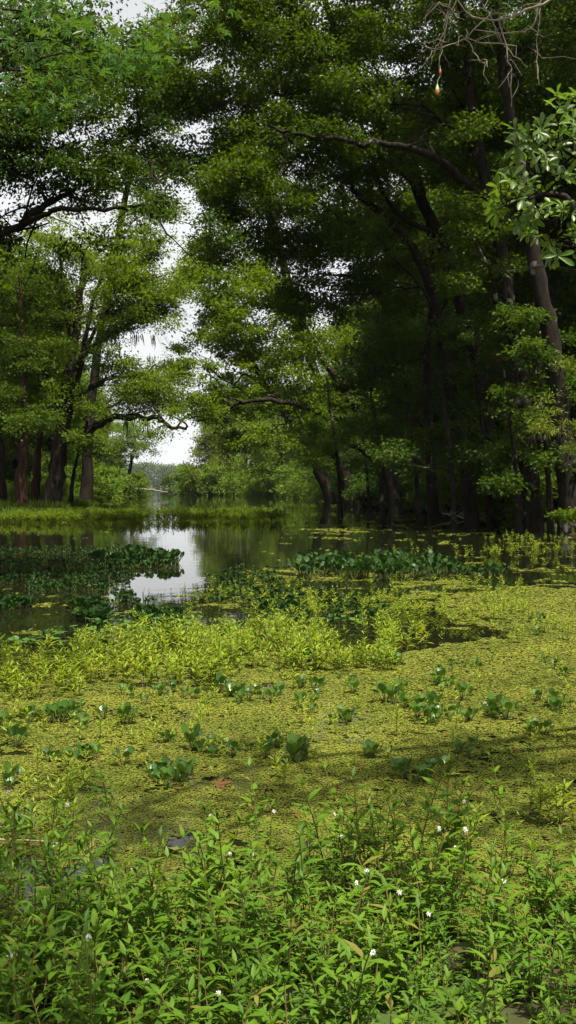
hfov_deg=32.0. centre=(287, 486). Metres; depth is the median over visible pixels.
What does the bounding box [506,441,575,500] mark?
shrub
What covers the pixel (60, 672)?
water primrose
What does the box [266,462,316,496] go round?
shrub
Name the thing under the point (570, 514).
bush
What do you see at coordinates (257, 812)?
alligator weed
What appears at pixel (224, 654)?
water primrose
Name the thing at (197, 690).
water hyacinth
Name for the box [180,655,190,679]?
water primrose
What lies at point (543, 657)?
water hyacinth
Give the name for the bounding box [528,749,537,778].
water primrose
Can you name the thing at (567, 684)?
water primrose
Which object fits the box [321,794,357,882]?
alligator weed
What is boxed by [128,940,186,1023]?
alligator weed
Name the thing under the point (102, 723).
water primrose
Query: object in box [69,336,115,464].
tree
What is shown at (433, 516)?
tree
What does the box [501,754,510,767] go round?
water primrose
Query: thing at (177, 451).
sky
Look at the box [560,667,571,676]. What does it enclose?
water hyacinth
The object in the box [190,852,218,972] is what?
alligator weed
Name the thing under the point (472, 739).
water hyacinth
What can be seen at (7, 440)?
tree
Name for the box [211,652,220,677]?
water primrose
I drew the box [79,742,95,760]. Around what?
water hyacinth
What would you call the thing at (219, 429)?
tree
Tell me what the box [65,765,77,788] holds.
water primrose
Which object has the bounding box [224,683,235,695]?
water hyacinth
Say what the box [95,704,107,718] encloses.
water hyacinth
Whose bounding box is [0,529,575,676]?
water primrose bed
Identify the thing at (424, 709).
water hyacinth
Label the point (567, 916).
alligator weed
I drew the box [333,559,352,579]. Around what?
water hyacinth
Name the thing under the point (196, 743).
water hyacinth
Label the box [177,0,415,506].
tree
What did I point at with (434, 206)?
tree
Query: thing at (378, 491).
shrub
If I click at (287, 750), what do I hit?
water hyacinth
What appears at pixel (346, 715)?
water hyacinth
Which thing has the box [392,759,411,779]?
water hyacinth
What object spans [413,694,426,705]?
water hyacinth
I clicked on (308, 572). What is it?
water hyacinth
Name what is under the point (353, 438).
tree
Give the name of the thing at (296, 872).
alligator weed
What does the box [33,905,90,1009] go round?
alligator weed
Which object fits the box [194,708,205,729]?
water primrose
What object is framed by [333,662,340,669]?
water hyacinth
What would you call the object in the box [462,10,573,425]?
tree
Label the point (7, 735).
water primrose
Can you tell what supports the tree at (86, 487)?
on the ground at (521, 1013)
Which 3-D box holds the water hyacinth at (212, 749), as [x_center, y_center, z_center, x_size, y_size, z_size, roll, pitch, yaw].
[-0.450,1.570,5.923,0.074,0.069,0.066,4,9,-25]
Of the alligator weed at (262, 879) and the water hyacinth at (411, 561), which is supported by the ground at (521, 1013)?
the alligator weed at (262, 879)
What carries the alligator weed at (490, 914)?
on the ground at (521, 1013)
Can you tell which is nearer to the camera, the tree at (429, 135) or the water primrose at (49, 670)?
the water primrose at (49, 670)
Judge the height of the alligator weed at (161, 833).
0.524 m
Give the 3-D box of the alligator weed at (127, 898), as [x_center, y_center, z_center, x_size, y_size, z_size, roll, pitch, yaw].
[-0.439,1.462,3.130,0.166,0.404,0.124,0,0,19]
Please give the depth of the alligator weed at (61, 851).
3.54 m
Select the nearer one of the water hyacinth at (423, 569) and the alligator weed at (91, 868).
the alligator weed at (91, 868)
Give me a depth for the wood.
1418.20 m
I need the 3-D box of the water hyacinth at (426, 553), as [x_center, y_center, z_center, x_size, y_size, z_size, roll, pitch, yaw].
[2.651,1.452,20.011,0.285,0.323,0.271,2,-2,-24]
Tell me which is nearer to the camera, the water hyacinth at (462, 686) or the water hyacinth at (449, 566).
the water hyacinth at (462, 686)
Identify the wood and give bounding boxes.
[121,460,243,486]
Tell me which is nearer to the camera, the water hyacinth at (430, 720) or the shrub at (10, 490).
the water hyacinth at (430, 720)
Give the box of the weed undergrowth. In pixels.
[0,810,575,1023]
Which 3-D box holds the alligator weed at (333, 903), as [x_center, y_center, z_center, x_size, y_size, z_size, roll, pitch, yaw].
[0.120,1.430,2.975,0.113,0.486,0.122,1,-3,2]
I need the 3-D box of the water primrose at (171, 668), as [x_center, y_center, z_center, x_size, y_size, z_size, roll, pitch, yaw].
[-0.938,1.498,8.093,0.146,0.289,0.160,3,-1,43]
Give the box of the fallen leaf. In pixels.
[215,777,232,789]
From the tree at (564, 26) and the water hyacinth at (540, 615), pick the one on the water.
the water hyacinth at (540, 615)
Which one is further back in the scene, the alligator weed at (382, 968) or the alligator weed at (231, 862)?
the alligator weed at (231, 862)
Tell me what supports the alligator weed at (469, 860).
on the ground at (521, 1013)
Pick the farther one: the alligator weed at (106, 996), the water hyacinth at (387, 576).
the water hyacinth at (387, 576)
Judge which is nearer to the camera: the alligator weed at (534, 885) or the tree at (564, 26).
the alligator weed at (534, 885)
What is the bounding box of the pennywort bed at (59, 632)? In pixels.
[1,608,385,648]
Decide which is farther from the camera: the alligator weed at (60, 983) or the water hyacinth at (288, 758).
the water hyacinth at (288, 758)
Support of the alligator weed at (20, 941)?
on the ground at (521, 1013)
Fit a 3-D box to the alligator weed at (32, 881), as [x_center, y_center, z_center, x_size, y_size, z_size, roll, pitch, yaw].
[-0.747,1.398,3.059,0.171,0.557,0.178,0,0,-12]
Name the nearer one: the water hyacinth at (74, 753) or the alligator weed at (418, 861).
the alligator weed at (418, 861)
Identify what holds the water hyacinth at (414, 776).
on the water
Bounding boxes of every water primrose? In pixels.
[0,669,18,696]
[0,671,10,692]
[0,806,11,832]
[1,661,20,687]
[1,666,14,690]
[1,720,13,743]
[5,652,20,684]
[9,706,18,721]
[10,789,28,811]
[12,698,21,716]
[14,673,28,691]
[16,676,27,695]
[18,774,31,798]
[20,765,37,794]
[20,797,28,816]
[21,668,36,683]
[21,678,33,698]
[21,797,38,842]
[22,679,36,699]
[22,699,33,726]
[24,662,33,681]
[25,654,36,677]
[28,651,39,673]
[31,646,43,680]
[31,745,42,772]
[32,770,43,799]
[34,667,45,697]
[36,812,46,833]
[37,665,48,694]
[38,665,50,686]
[38,799,52,825]
[39,659,48,679]
[39,808,54,832]
[40,710,50,727]
[41,776,60,796]
[41,821,57,837]
[43,654,57,676]
[44,814,60,835]
[46,752,58,775]
[46,778,65,822]
[47,676,62,693]
[48,770,68,798]
[52,659,64,697]
[52,674,65,693]
[54,649,66,676]
[54,655,69,678]
[56,658,73,689]
[56,751,69,771]
[57,647,75,665]
[57,794,72,825]
[61,770,77,799]
[62,664,72,688]
[63,669,78,684]
[63,797,85,831]
[64,659,83,689]
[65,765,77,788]
[65,805,79,828]
[66,779,77,799]
[70,677,79,702]
[70,759,83,777]
[73,651,88,674]
[73,672,85,692]
[77,723,85,738]
[78,765,94,790]
[81,746,92,767]
[84,653,93,679]
[84,767,94,785]
[87,649,103,678]
[88,648,101,684]
[94,715,107,736]
[96,653,107,678]
[102,660,115,681]
[106,717,114,741]
[117,654,130,679]
[120,666,133,681]
[125,729,138,743]
[126,644,135,677]
[132,656,144,684]
[134,660,147,682]
[142,726,149,750]
[145,665,156,684]
[146,650,160,673]
[148,657,160,680]
[148,721,161,742]
[154,655,162,675]
[161,655,172,685]
[164,717,173,739]
[165,654,177,681]
[166,655,179,679]
[174,666,185,684]
[176,653,186,683]
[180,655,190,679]
[190,639,206,679]
[191,650,205,679]
[191,657,205,680]
[191,662,200,682]
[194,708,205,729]
[196,701,204,718]
[200,696,211,715]
[203,737,212,753]
[204,657,216,679]
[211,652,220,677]
[212,688,222,706]
[213,729,226,752]
[214,648,232,675]
[219,725,229,743]
[220,655,230,679]
[222,667,236,680]
[227,700,234,714]
[255,730,266,763]
[266,663,276,676]
[269,755,280,776]
[275,759,294,785]
[288,663,298,687]
[296,696,308,723]
[303,716,316,741]
[306,759,315,774]
[340,756,354,780]
[353,690,361,707]
[386,746,396,757]
[388,672,397,699]
[390,704,402,736]
[442,741,452,756]
[446,727,460,739]
[449,686,458,703]
[450,710,461,729]
[460,801,489,848]
[474,665,482,690]
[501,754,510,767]
[520,776,543,819]
[526,759,537,785]
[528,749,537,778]
[528,782,555,823]
[531,774,548,817]
[531,783,560,825]
[546,773,565,826]
[551,779,574,822]
[553,750,560,770]
[557,717,572,740]
[557,790,575,820]
[563,679,571,694]
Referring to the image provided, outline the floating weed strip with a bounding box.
[0,502,335,523]
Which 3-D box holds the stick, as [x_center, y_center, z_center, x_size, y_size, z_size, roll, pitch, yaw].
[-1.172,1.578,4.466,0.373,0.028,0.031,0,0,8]
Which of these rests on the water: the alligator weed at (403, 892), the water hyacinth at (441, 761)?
the water hyacinth at (441, 761)
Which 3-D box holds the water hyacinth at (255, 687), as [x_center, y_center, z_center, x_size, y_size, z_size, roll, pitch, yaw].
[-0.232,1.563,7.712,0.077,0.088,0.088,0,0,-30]
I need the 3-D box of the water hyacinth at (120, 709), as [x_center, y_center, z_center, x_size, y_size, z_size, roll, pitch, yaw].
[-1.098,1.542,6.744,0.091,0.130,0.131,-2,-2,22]
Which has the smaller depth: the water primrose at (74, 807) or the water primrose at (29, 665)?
the water primrose at (74, 807)
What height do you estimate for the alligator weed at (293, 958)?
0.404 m
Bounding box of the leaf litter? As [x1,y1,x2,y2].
[8,619,573,927]
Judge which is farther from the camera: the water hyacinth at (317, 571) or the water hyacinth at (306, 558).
the water hyacinth at (306, 558)
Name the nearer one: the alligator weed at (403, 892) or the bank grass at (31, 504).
the alligator weed at (403, 892)
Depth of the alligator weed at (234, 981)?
2.74 m
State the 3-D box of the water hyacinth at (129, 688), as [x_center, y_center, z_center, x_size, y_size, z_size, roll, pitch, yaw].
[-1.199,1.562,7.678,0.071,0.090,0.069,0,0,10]
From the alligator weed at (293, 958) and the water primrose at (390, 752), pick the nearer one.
the alligator weed at (293, 958)
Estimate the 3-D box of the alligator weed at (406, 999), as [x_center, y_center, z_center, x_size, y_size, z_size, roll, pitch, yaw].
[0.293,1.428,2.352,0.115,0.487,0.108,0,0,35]
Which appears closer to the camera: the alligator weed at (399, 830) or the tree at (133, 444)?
the alligator weed at (399, 830)
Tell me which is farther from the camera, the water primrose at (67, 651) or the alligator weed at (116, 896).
the water primrose at (67, 651)
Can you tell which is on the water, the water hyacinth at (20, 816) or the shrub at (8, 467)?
the water hyacinth at (20, 816)
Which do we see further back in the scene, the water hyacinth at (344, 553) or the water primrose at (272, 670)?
the water hyacinth at (344, 553)
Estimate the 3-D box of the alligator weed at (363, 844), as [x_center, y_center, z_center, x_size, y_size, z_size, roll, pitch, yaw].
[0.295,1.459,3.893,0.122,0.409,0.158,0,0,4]
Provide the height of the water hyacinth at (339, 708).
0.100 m
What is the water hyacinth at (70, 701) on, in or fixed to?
on the water
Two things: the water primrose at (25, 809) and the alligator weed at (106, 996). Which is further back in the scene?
the water primrose at (25, 809)
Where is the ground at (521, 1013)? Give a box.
[47,487,575,1023]
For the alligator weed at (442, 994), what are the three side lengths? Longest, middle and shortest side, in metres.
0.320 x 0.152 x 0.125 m
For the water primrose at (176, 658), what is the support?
on the water
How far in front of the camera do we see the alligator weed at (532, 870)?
3.45 m
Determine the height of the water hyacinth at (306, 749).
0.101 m
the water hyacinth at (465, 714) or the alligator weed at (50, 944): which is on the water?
the water hyacinth at (465, 714)
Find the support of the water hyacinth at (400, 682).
on the water
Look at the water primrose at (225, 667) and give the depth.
8.16 m
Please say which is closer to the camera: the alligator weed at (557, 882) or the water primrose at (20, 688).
the alligator weed at (557, 882)
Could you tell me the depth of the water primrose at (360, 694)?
7.23 m
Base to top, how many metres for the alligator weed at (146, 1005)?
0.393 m
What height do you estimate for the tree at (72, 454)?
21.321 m
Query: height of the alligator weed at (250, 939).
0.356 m
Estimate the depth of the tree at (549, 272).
54.45 m
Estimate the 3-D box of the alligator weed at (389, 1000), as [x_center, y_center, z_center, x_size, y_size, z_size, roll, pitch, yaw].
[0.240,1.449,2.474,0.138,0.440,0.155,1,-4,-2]
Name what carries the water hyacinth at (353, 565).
on the water
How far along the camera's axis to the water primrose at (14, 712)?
6.82 m
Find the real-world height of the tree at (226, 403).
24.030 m
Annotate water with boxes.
[0,488,575,1023]
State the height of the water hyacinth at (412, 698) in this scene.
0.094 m
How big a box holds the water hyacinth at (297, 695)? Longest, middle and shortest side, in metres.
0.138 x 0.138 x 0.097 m
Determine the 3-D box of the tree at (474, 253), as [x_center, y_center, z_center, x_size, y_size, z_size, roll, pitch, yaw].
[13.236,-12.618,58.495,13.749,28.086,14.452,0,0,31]
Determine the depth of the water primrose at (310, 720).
6.30 m
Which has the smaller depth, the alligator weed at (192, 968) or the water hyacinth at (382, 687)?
the alligator weed at (192, 968)
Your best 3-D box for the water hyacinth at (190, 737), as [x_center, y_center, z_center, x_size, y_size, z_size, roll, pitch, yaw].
[-0.588,1.525,6.085,0.121,0.172,0.173,-3,-2,26]
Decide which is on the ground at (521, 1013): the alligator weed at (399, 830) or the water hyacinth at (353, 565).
the alligator weed at (399, 830)
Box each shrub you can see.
[5,444,49,493]
[5,460,14,494]
[6,469,68,498]
[26,457,94,486]
[26,474,74,493]
[30,460,103,492]
[64,481,98,496]
[70,460,128,502]
[110,466,134,495]
[118,467,152,498]
[128,479,156,496]
[155,462,191,489]
[160,486,177,494]
[166,461,226,493]
[169,463,193,493]
[180,458,232,494]
[184,473,248,494]
[193,470,228,494]
[194,461,269,495]
[197,474,242,494]
[223,470,237,492]
[232,475,279,495]
[235,470,267,495]
[243,478,279,495]
[248,463,285,476]
[262,465,333,492]
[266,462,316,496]
[272,466,334,496]
[283,461,336,498]
[300,479,330,497]
[307,487,342,501]
[310,472,363,501]
[321,476,363,500]
[325,461,378,504]
[341,458,398,505]
[341,472,410,506]
[366,450,415,509]
[366,480,401,500]
[370,448,455,504]
[374,467,426,511]
[393,444,461,510]
[395,473,484,516]
[404,429,551,518]
[453,419,540,522]
[475,459,557,506]
[475,463,557,528]
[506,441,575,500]
[536,424,575,475]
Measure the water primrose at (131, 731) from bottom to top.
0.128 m
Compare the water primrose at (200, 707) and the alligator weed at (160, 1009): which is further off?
the water primrose at (200, 707)
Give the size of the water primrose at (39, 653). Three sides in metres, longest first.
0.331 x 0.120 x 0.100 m
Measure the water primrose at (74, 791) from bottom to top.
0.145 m
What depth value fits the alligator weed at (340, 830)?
3.87 m
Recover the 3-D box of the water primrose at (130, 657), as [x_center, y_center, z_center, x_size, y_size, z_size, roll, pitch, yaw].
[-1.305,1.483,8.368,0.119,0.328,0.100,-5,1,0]
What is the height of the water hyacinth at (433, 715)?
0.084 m
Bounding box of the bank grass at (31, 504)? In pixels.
[0,494,108,514]
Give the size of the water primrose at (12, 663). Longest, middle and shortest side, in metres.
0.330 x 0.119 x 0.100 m
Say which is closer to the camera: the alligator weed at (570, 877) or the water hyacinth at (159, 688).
the alligator weed at (570, 877)
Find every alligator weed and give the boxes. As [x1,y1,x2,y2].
[0,786,26,855]
[0,799,31,954]
[0,813,31,884]
[0,841,25,957]
[0,842,22,919]
[0,854,27,946]
[0,856,19,915]
[0,902,37,1014]
[0,911,40,1019]
[0,912,59,1023]
[0,925,37,1018]
[0,930,15,995]
[0,938,26,1021]
[0,943,40,1023]
[4,849,40,922]
[6,815,40,964]
[13,959,77,1023]
[14,857,69,1007]
[17,801,67,934]
[19,867,82,1007]
[24,896,76,1023]
[29,882,65,950]
[32,828,75,905]
[33,850,66,982]
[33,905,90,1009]
[34,831,86,937]
[36,797,73,912]
[36,829,73,925]
[41,870,84,952]
[43,938,93,1023]
[50,908,96,1023]
[52,782,92,868]
[56,874,106,974]
[57,918,109,1023]
[58,816,86,904]
[59,895,103,964]
[69,925,118,1023]
[70,894,119,1007]
[71,831,123,952]
[71,832,123,953]
[76,833,130,938]
[77,820,113,908]
[77,940,139,1023]
[82,743,128,860]
[82,945,124,1023]
[88,887,116,967]
[90,904,125,986]
[92,900,141,988]
[93,801,124,891]
[95,857,148,1010]
[98,871,139,977]
[101,870,131,971]
[108,986,177,1023]
[112,854,152,953]
[115,891,167,987]
[115,956,170,1023]
[117,858,172,1006]
[118,922,166,1021]
[120,875,157,936]
[128,821,172,986]
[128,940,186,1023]
[130,846,180,997]
[134,887,178,964]
[134,933,191,1022]
[135,825,171,957]
[145,973,216,1023]
[146,873,200,992]
[166,898,218,1022]
[167,824,219,960]
[175,906,230,1004]
[179,856,216,958]
[182,870,236,980]
[186,830,227,929]
[186,872,247,1023]
[186,900,236,1004]
[188,929,228,1022]
[189,974,229,1023]
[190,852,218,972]
[191,798,224,934]
[191,810,253,938]
[201,815,254,949]
[202,810,227,876]
[207,959,263,1023]
[213,856,267,993]
[216,917,278,1018]
[217,948,271,1023]
[219,866,262,953]
[221,963,272,1023]
[222,846,251,921]
[223,878,269,996]
[225,867,273,948]
[231,891,274,955]
[234,757,274,873]
[237,1000,254,1023]
[240,836,276,901]
[240,840,275,913]
[240,863,282,954]
[241,938,299,1021]
[241,943,291,1012]
[241,971,282,1023]
[242,797,265,852]
[242,851,287,984]
[253,968,302,1023]
[259,798,281,891]
[260,1011,292,1023]
[270,846,322,920]
[271,865,316,965]
[273,892,319,1023]
[275,912,329,1013]
[283,826,324,949]
[284,792,321,883]
[290,775,336,898]
[291,822,322,924]
[294,869,334,985]
[305,939,362,1018]
[306,857,330,949]
[308,921,371,1023]
[313,759,352,886]
[313,882,346,1016]
[316,835,348,915]
[318,820,361,918]
[320,814,358,896]
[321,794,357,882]
[327,806,369,896]
[332,929,396,1023]
[333,868,374,991]
[334,766,370,909]
[335,817,374,882]
[335,866,391,968]
[339,841,394,948]
[339,854,383,940]
[343,868,376,950]
[347,814,384,879]
[349,806,377,894]
[349,904,404,1000]
[353,924,397,1013]
[358,797,390,887]
[362,802,387,903]
[363,788,402,888]
[367,813,397,927]
[367,873,418,1004]
[367,889,415,952]
[369,843,408,929]
[376,794,413,897]
[377,785,406,881]
[380,853,427,949]
[382,975,407,1023]
[383,863,424,960]
[384,830,411,917]
[387,991,426,1023]
[389,916,419,1001]
[395,828,442,928]
[396,797,425,915]
[400,894,443,1008]
[402,866,446,955]
[407,822,446,905]
[408,815,459,918]
[409,995,436,1023]
[410,753,460,859]
[411,814,457,944]
[415,791,459,902]
[418,842,451,952]
[418,964,468,1022]
[419,859,449,920]
[424,767,468,889]
[428,997,467,1023]
[430,775,475,904]
[435,985,488,1023]
[439,811,482,943]
[439,832,475,922]
[441,802,465,851]
[443,789,477,889]
[453,805,487,906]
[453,878,490,978]
[456,899,496,967]
[461,857,502,978]
[461,1000,475,1023]
[463,929,526,1023]
[466,894,507,963]
[470,860,526,964]
[471,896,505,1000]
[474,925,522,1023]
[476,842,517,924]
[476,880,512,963]
[482,819,524,939]
[482,845,510,958]
[485,751,517,877]
[487,872,541,993]
[506,915,550,958]
[511,901,555,1003]
[515,837,564,945]
[517,858,559,941]
[525,901,568,1017]
[531,850,575,945]
[532,932,575,1009]
[534,825,572,943]
[542,929,575,1023]
[548,902,575,970]
[561,848,575,922]
[562,870,575,942]
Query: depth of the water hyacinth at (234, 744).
5.93 m
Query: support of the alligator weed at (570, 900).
on the ground at (521, 1013)
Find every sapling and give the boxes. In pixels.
[68,423,116,504]
[522,353,575,457]
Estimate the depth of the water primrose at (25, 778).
5.14 m
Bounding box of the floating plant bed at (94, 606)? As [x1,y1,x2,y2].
[0,540,387,648]
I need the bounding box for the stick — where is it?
[0,838,61,845]
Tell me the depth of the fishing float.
3.99 m
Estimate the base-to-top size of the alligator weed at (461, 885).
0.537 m
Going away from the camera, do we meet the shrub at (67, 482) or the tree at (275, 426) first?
the shrub at (67, 482)
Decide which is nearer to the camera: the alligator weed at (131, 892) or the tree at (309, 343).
the alligator weed at (131, 892)
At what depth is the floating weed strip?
46.25 m
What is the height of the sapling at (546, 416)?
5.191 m
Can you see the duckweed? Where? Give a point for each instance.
(248, 727)
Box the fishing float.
[435,84,438,94]
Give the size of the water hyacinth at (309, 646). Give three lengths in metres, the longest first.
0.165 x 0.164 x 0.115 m
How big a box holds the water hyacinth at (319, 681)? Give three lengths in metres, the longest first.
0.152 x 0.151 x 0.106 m
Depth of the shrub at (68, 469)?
87.44 m
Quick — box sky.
[0,0,558,486]
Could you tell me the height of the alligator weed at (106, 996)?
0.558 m
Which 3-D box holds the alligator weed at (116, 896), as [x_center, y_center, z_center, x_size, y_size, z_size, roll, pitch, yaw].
[-0.520,1.413,3.059,0.168,0.523,0.162,0,0,22]
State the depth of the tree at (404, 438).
109.19 m
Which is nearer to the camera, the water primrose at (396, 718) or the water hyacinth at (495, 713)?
the water primrose at (396, 718)
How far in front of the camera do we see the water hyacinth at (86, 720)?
6.63 m
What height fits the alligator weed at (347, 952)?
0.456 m
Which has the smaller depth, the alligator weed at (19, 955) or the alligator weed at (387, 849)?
the alligator weed at (19, 955)
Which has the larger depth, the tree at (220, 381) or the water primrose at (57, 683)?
the tree at (220, 381)
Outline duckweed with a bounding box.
[0,513,575,1023]
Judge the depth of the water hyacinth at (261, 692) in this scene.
7.53 m
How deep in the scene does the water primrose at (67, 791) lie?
5.10 m
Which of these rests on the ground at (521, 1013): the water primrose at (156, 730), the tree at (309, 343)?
the tree at (309, 343)
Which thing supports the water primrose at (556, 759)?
on the water
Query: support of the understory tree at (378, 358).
on the ground at (521, 1013)
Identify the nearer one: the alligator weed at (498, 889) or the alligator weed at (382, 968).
the alligator weed at (382, 968)
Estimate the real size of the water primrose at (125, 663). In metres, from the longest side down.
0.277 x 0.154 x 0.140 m
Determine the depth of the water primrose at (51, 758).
5.54 m
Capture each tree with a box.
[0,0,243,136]
[0,0,254,337]
[0,154,86,391]
[0,198,240,503]
[0,224,47,500]
[0,239,64,493]
[0,242,81,506]
[0,262,32,458]
[3,307,107,469]
[5,261,102,479]
[8,288,104,501]
[43,299,100,463]
[62,350,98,462]
[67,4,212,501]
[67,354,109,463]
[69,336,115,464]
[86,369,123,464]
[94,428,120,466]
[101,409,170,483]
[106,422,122,466]
[111,421,129,466]
[118,0,504,524]
[152,229,337,503]
[162,252,403,512]
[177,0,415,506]
[182,417,260,490]
[192,372,245,471]
[198,384,232,464]
[208,0,557,530]
[219,106,479,526]
[222,365,275,470]
[223,379,262,463]
[226,348,270,474]
[227,406,312,495]
[260,358,284,466]
[260,383,301,463]
[273,370,386,518]
[280,358,324,474]
[285,71,497,522]
[288,370,408,508]
[305,307,370,461]
[314,338,439,524]
[315,340,350,463]
[317,176,411,442]
[319,178,405,448]
[328,253,401,497]
[345,168,461,447]
[349,196,457,498]
[352,312,465,429]
[366,311,520,529]
[370,313,474,526]
[376,28,568,506]
[389,92,491,449]
[394,423,441,447]
[396,26,574,440]
[400,167,506,442]
[403,165,502,418]
[407,0,575,533]
[407,279,464,453]
[416,0,575,271]
[419,306,534,526]
[447,0,575,429]
[458,251,561,449]
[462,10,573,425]
[462,39,575,334]
[467,144,575,521]
[476,300,575,533]
[482,321,575,531]
[494,31,575,376]
[547,3,575,305]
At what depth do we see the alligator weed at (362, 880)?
3.45 m
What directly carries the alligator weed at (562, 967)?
on the ground at (521, 1013)
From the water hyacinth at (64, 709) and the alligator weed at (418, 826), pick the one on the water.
the water hyacinth at (64, 709)
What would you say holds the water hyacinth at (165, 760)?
on the water
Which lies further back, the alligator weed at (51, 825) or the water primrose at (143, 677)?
the water primrose at (143, 677)
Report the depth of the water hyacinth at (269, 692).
7.43 m
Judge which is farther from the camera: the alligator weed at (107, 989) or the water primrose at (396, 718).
the water primrose at (396, 718)
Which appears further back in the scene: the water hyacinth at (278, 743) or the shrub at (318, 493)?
the shrub at (318, 493)
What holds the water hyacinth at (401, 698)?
on the water
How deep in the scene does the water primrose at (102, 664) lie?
8.32 m
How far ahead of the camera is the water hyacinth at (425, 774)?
5.41 m
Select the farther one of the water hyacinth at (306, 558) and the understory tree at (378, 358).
the understory tree at (378, 358)
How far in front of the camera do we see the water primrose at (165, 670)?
8.06 m
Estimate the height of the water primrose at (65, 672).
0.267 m
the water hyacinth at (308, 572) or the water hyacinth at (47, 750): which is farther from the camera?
the water hyacinth at (308, 572)
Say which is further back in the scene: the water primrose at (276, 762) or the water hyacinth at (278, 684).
the water hyacinth at (278, 684)
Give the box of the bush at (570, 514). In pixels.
[546,506,575,525]
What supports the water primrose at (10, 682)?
on the water
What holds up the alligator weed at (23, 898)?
in the water
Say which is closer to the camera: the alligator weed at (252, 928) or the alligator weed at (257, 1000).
the alligator weed at (257, 1000)
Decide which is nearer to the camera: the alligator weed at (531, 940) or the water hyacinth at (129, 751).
the alligator weed at (531, 940)
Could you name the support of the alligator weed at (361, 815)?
on the ground at (521, 1013)
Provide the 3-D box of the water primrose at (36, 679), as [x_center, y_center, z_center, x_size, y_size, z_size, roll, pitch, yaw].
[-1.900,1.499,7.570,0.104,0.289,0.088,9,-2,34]
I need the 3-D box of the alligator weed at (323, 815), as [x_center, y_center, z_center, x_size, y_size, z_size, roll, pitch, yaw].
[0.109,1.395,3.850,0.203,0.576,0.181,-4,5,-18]
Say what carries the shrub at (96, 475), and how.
on the ground at (521, 1013)
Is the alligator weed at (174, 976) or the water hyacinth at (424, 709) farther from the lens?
the water hyacinth at (424, 709)
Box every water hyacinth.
[0,710,12,728]
[2,761,21,785]
[2,776,15,789]
[6,721,21,735]
[7,723,30,747]
[7,822,22,835]
[10,812,30,831]
[19,703,38,722]
[38,704,48,718]
[40,746,52,762]
[43,704,62,723]
[52,750,62,762]
[55,699,72,718]
[56,709,68,721]
[57,706,71,720]
[59,746,79,766]
[62,699,74,713]
[67,703,81,718]
[74,712,89,723]
[76,699,86,712]
[77,742,90,759]
[78,717,89,726]
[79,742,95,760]
[85,743,100,759]
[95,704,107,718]
[112,746,133,765]
[116,701,137,724]
[116,706,129,724]
[118,683,127,694]
[126,685,135,693]
[139,694,150,704]
[144,763,157,778]
[149,769,159,783]
[151,682,165,696]
[157,765,179,788]
[159,729,170,742]
[160,756,173,766]
[165,734,176,741]
[168,679,176,692]
[175,761,193,782]
[175,774,185,786]
[176,756,195,776]
[179,686,188,697]
[181,723,202,750]
[191,687,201,698]
[193,739,209,753]
[206,733,222,747]
[206,745,218,757]
[212,673,229,693]
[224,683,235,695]
[226,738,241,755]
[233,689,244,701]
[234,681,246,695]
[242,685,255,700]
[245,742,255,751]
[252,684,262,694]
[254,738,273,757]
[258,688,266,699]
[264,688,278,702]
[266,729,283,747]
[272,683,285,693]
[275,738,284,748]
[281,754,291,764]
[283,744,299,761]
[286,733,309,762]
[288,558,306,578]
[292,691,306,708]
[293,560,314,580]
[293,675,306,688]
[297,555,313,560]
[300,566,314,580]
[300,650,312,662]
[301,751,308,760]
[302,556,315,573]
[302,741,309,756]
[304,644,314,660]
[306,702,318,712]
[308,695,319,703]
[309,675,326,689]
[312,566,323,579]
[313,687,320,694]
[315,556,332,573]
[315,559,328,574]
[318,563,329,575]
[320,554,332,569]
[328,713,335,723]
[329,555,348,575]
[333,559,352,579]
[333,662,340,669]
[337,705,346,718]
[338,712,351,723]
[340,550,353,558]
[343,560,360,579]
[343,708,356,721]
[345,679,358,693]
[350,562,365,578]
[353,559,374,578]
[360,739,378,756]
[362,744,375,758]
[365,553,382,571]
[366,744,382,757]
[368,549,380,564]
[368,565,383,580]
[372,681,393,703]
[374,557,391,573]
[377,566,388,580]
[377,649,389,664]
[379,567,390,580]
[380,563,396,580]
[386,685,402,703]
[387,555,401,567]
[387,566,402,579]
[390,756,412,778]
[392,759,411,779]
[393,656,401,665]
[394,678,408,691]
[395,561,411,580]
[399,693,410,707]
[404,695,413,707]
[406,556,420,563]
[406,560,427,579]
[409,702,425,717]
[411,773,418,781]
[413,556,429,574]
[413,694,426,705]
[414,551,427,559]
[414,764,431,779]
[419,564,427,576]
[419,770,430,782]
[420,704,435,717]
[424,758,438,774]
[425,706,438,719]
[426,690,442,705]
[426,717,436,725]
[427,565,440,579]
[428,557,441,575]
[429,670,439,681]
[431,676,440,685]
[431,712,440,724]
[435,667,449,678]
[436,555,453,573]
[436,755,453,776]
[438,561,452,577]
[443,558,460,577]
[443,674,456,683]
[446,565,458,577]
[451,703,463,713]
[452,565,464,578]
[452,681,472,700]
[455,738,465,753]
[458,563,467,575]
[459,711,470,722]
[460,659,469,666]
[463,746,474,757]
[467,564,482,578]
[467,705,478,721]
[467,734,478,746]
[468,567,479,577]
[471,657,478,665]
[475,662,485,669]
[478,566,486,573]
[482,703,497,717]
[485,564,495,577]
[486,560,495,572]
[486,691,502,715]
[492,707,506,720]
[496,567,506,578]
[496,697,517,718]
[498,563,510,574]
[525,718,532,725]
[525,727,534,735]
[526,688,540,701]
[531,625,542,634]
[532,718,542,731]
[535,612,545,622]
[538,719,554,735]
[541,654,547,662]
[546,658,557,668]
[547,696,558,711]
[548,688,561,703]
[554,695,564,707]
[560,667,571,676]
[566,698,573,706]
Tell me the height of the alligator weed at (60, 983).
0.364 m
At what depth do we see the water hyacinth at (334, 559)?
17.91 m
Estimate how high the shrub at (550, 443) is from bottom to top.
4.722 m
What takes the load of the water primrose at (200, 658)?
on the water
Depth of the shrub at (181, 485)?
185.49 m

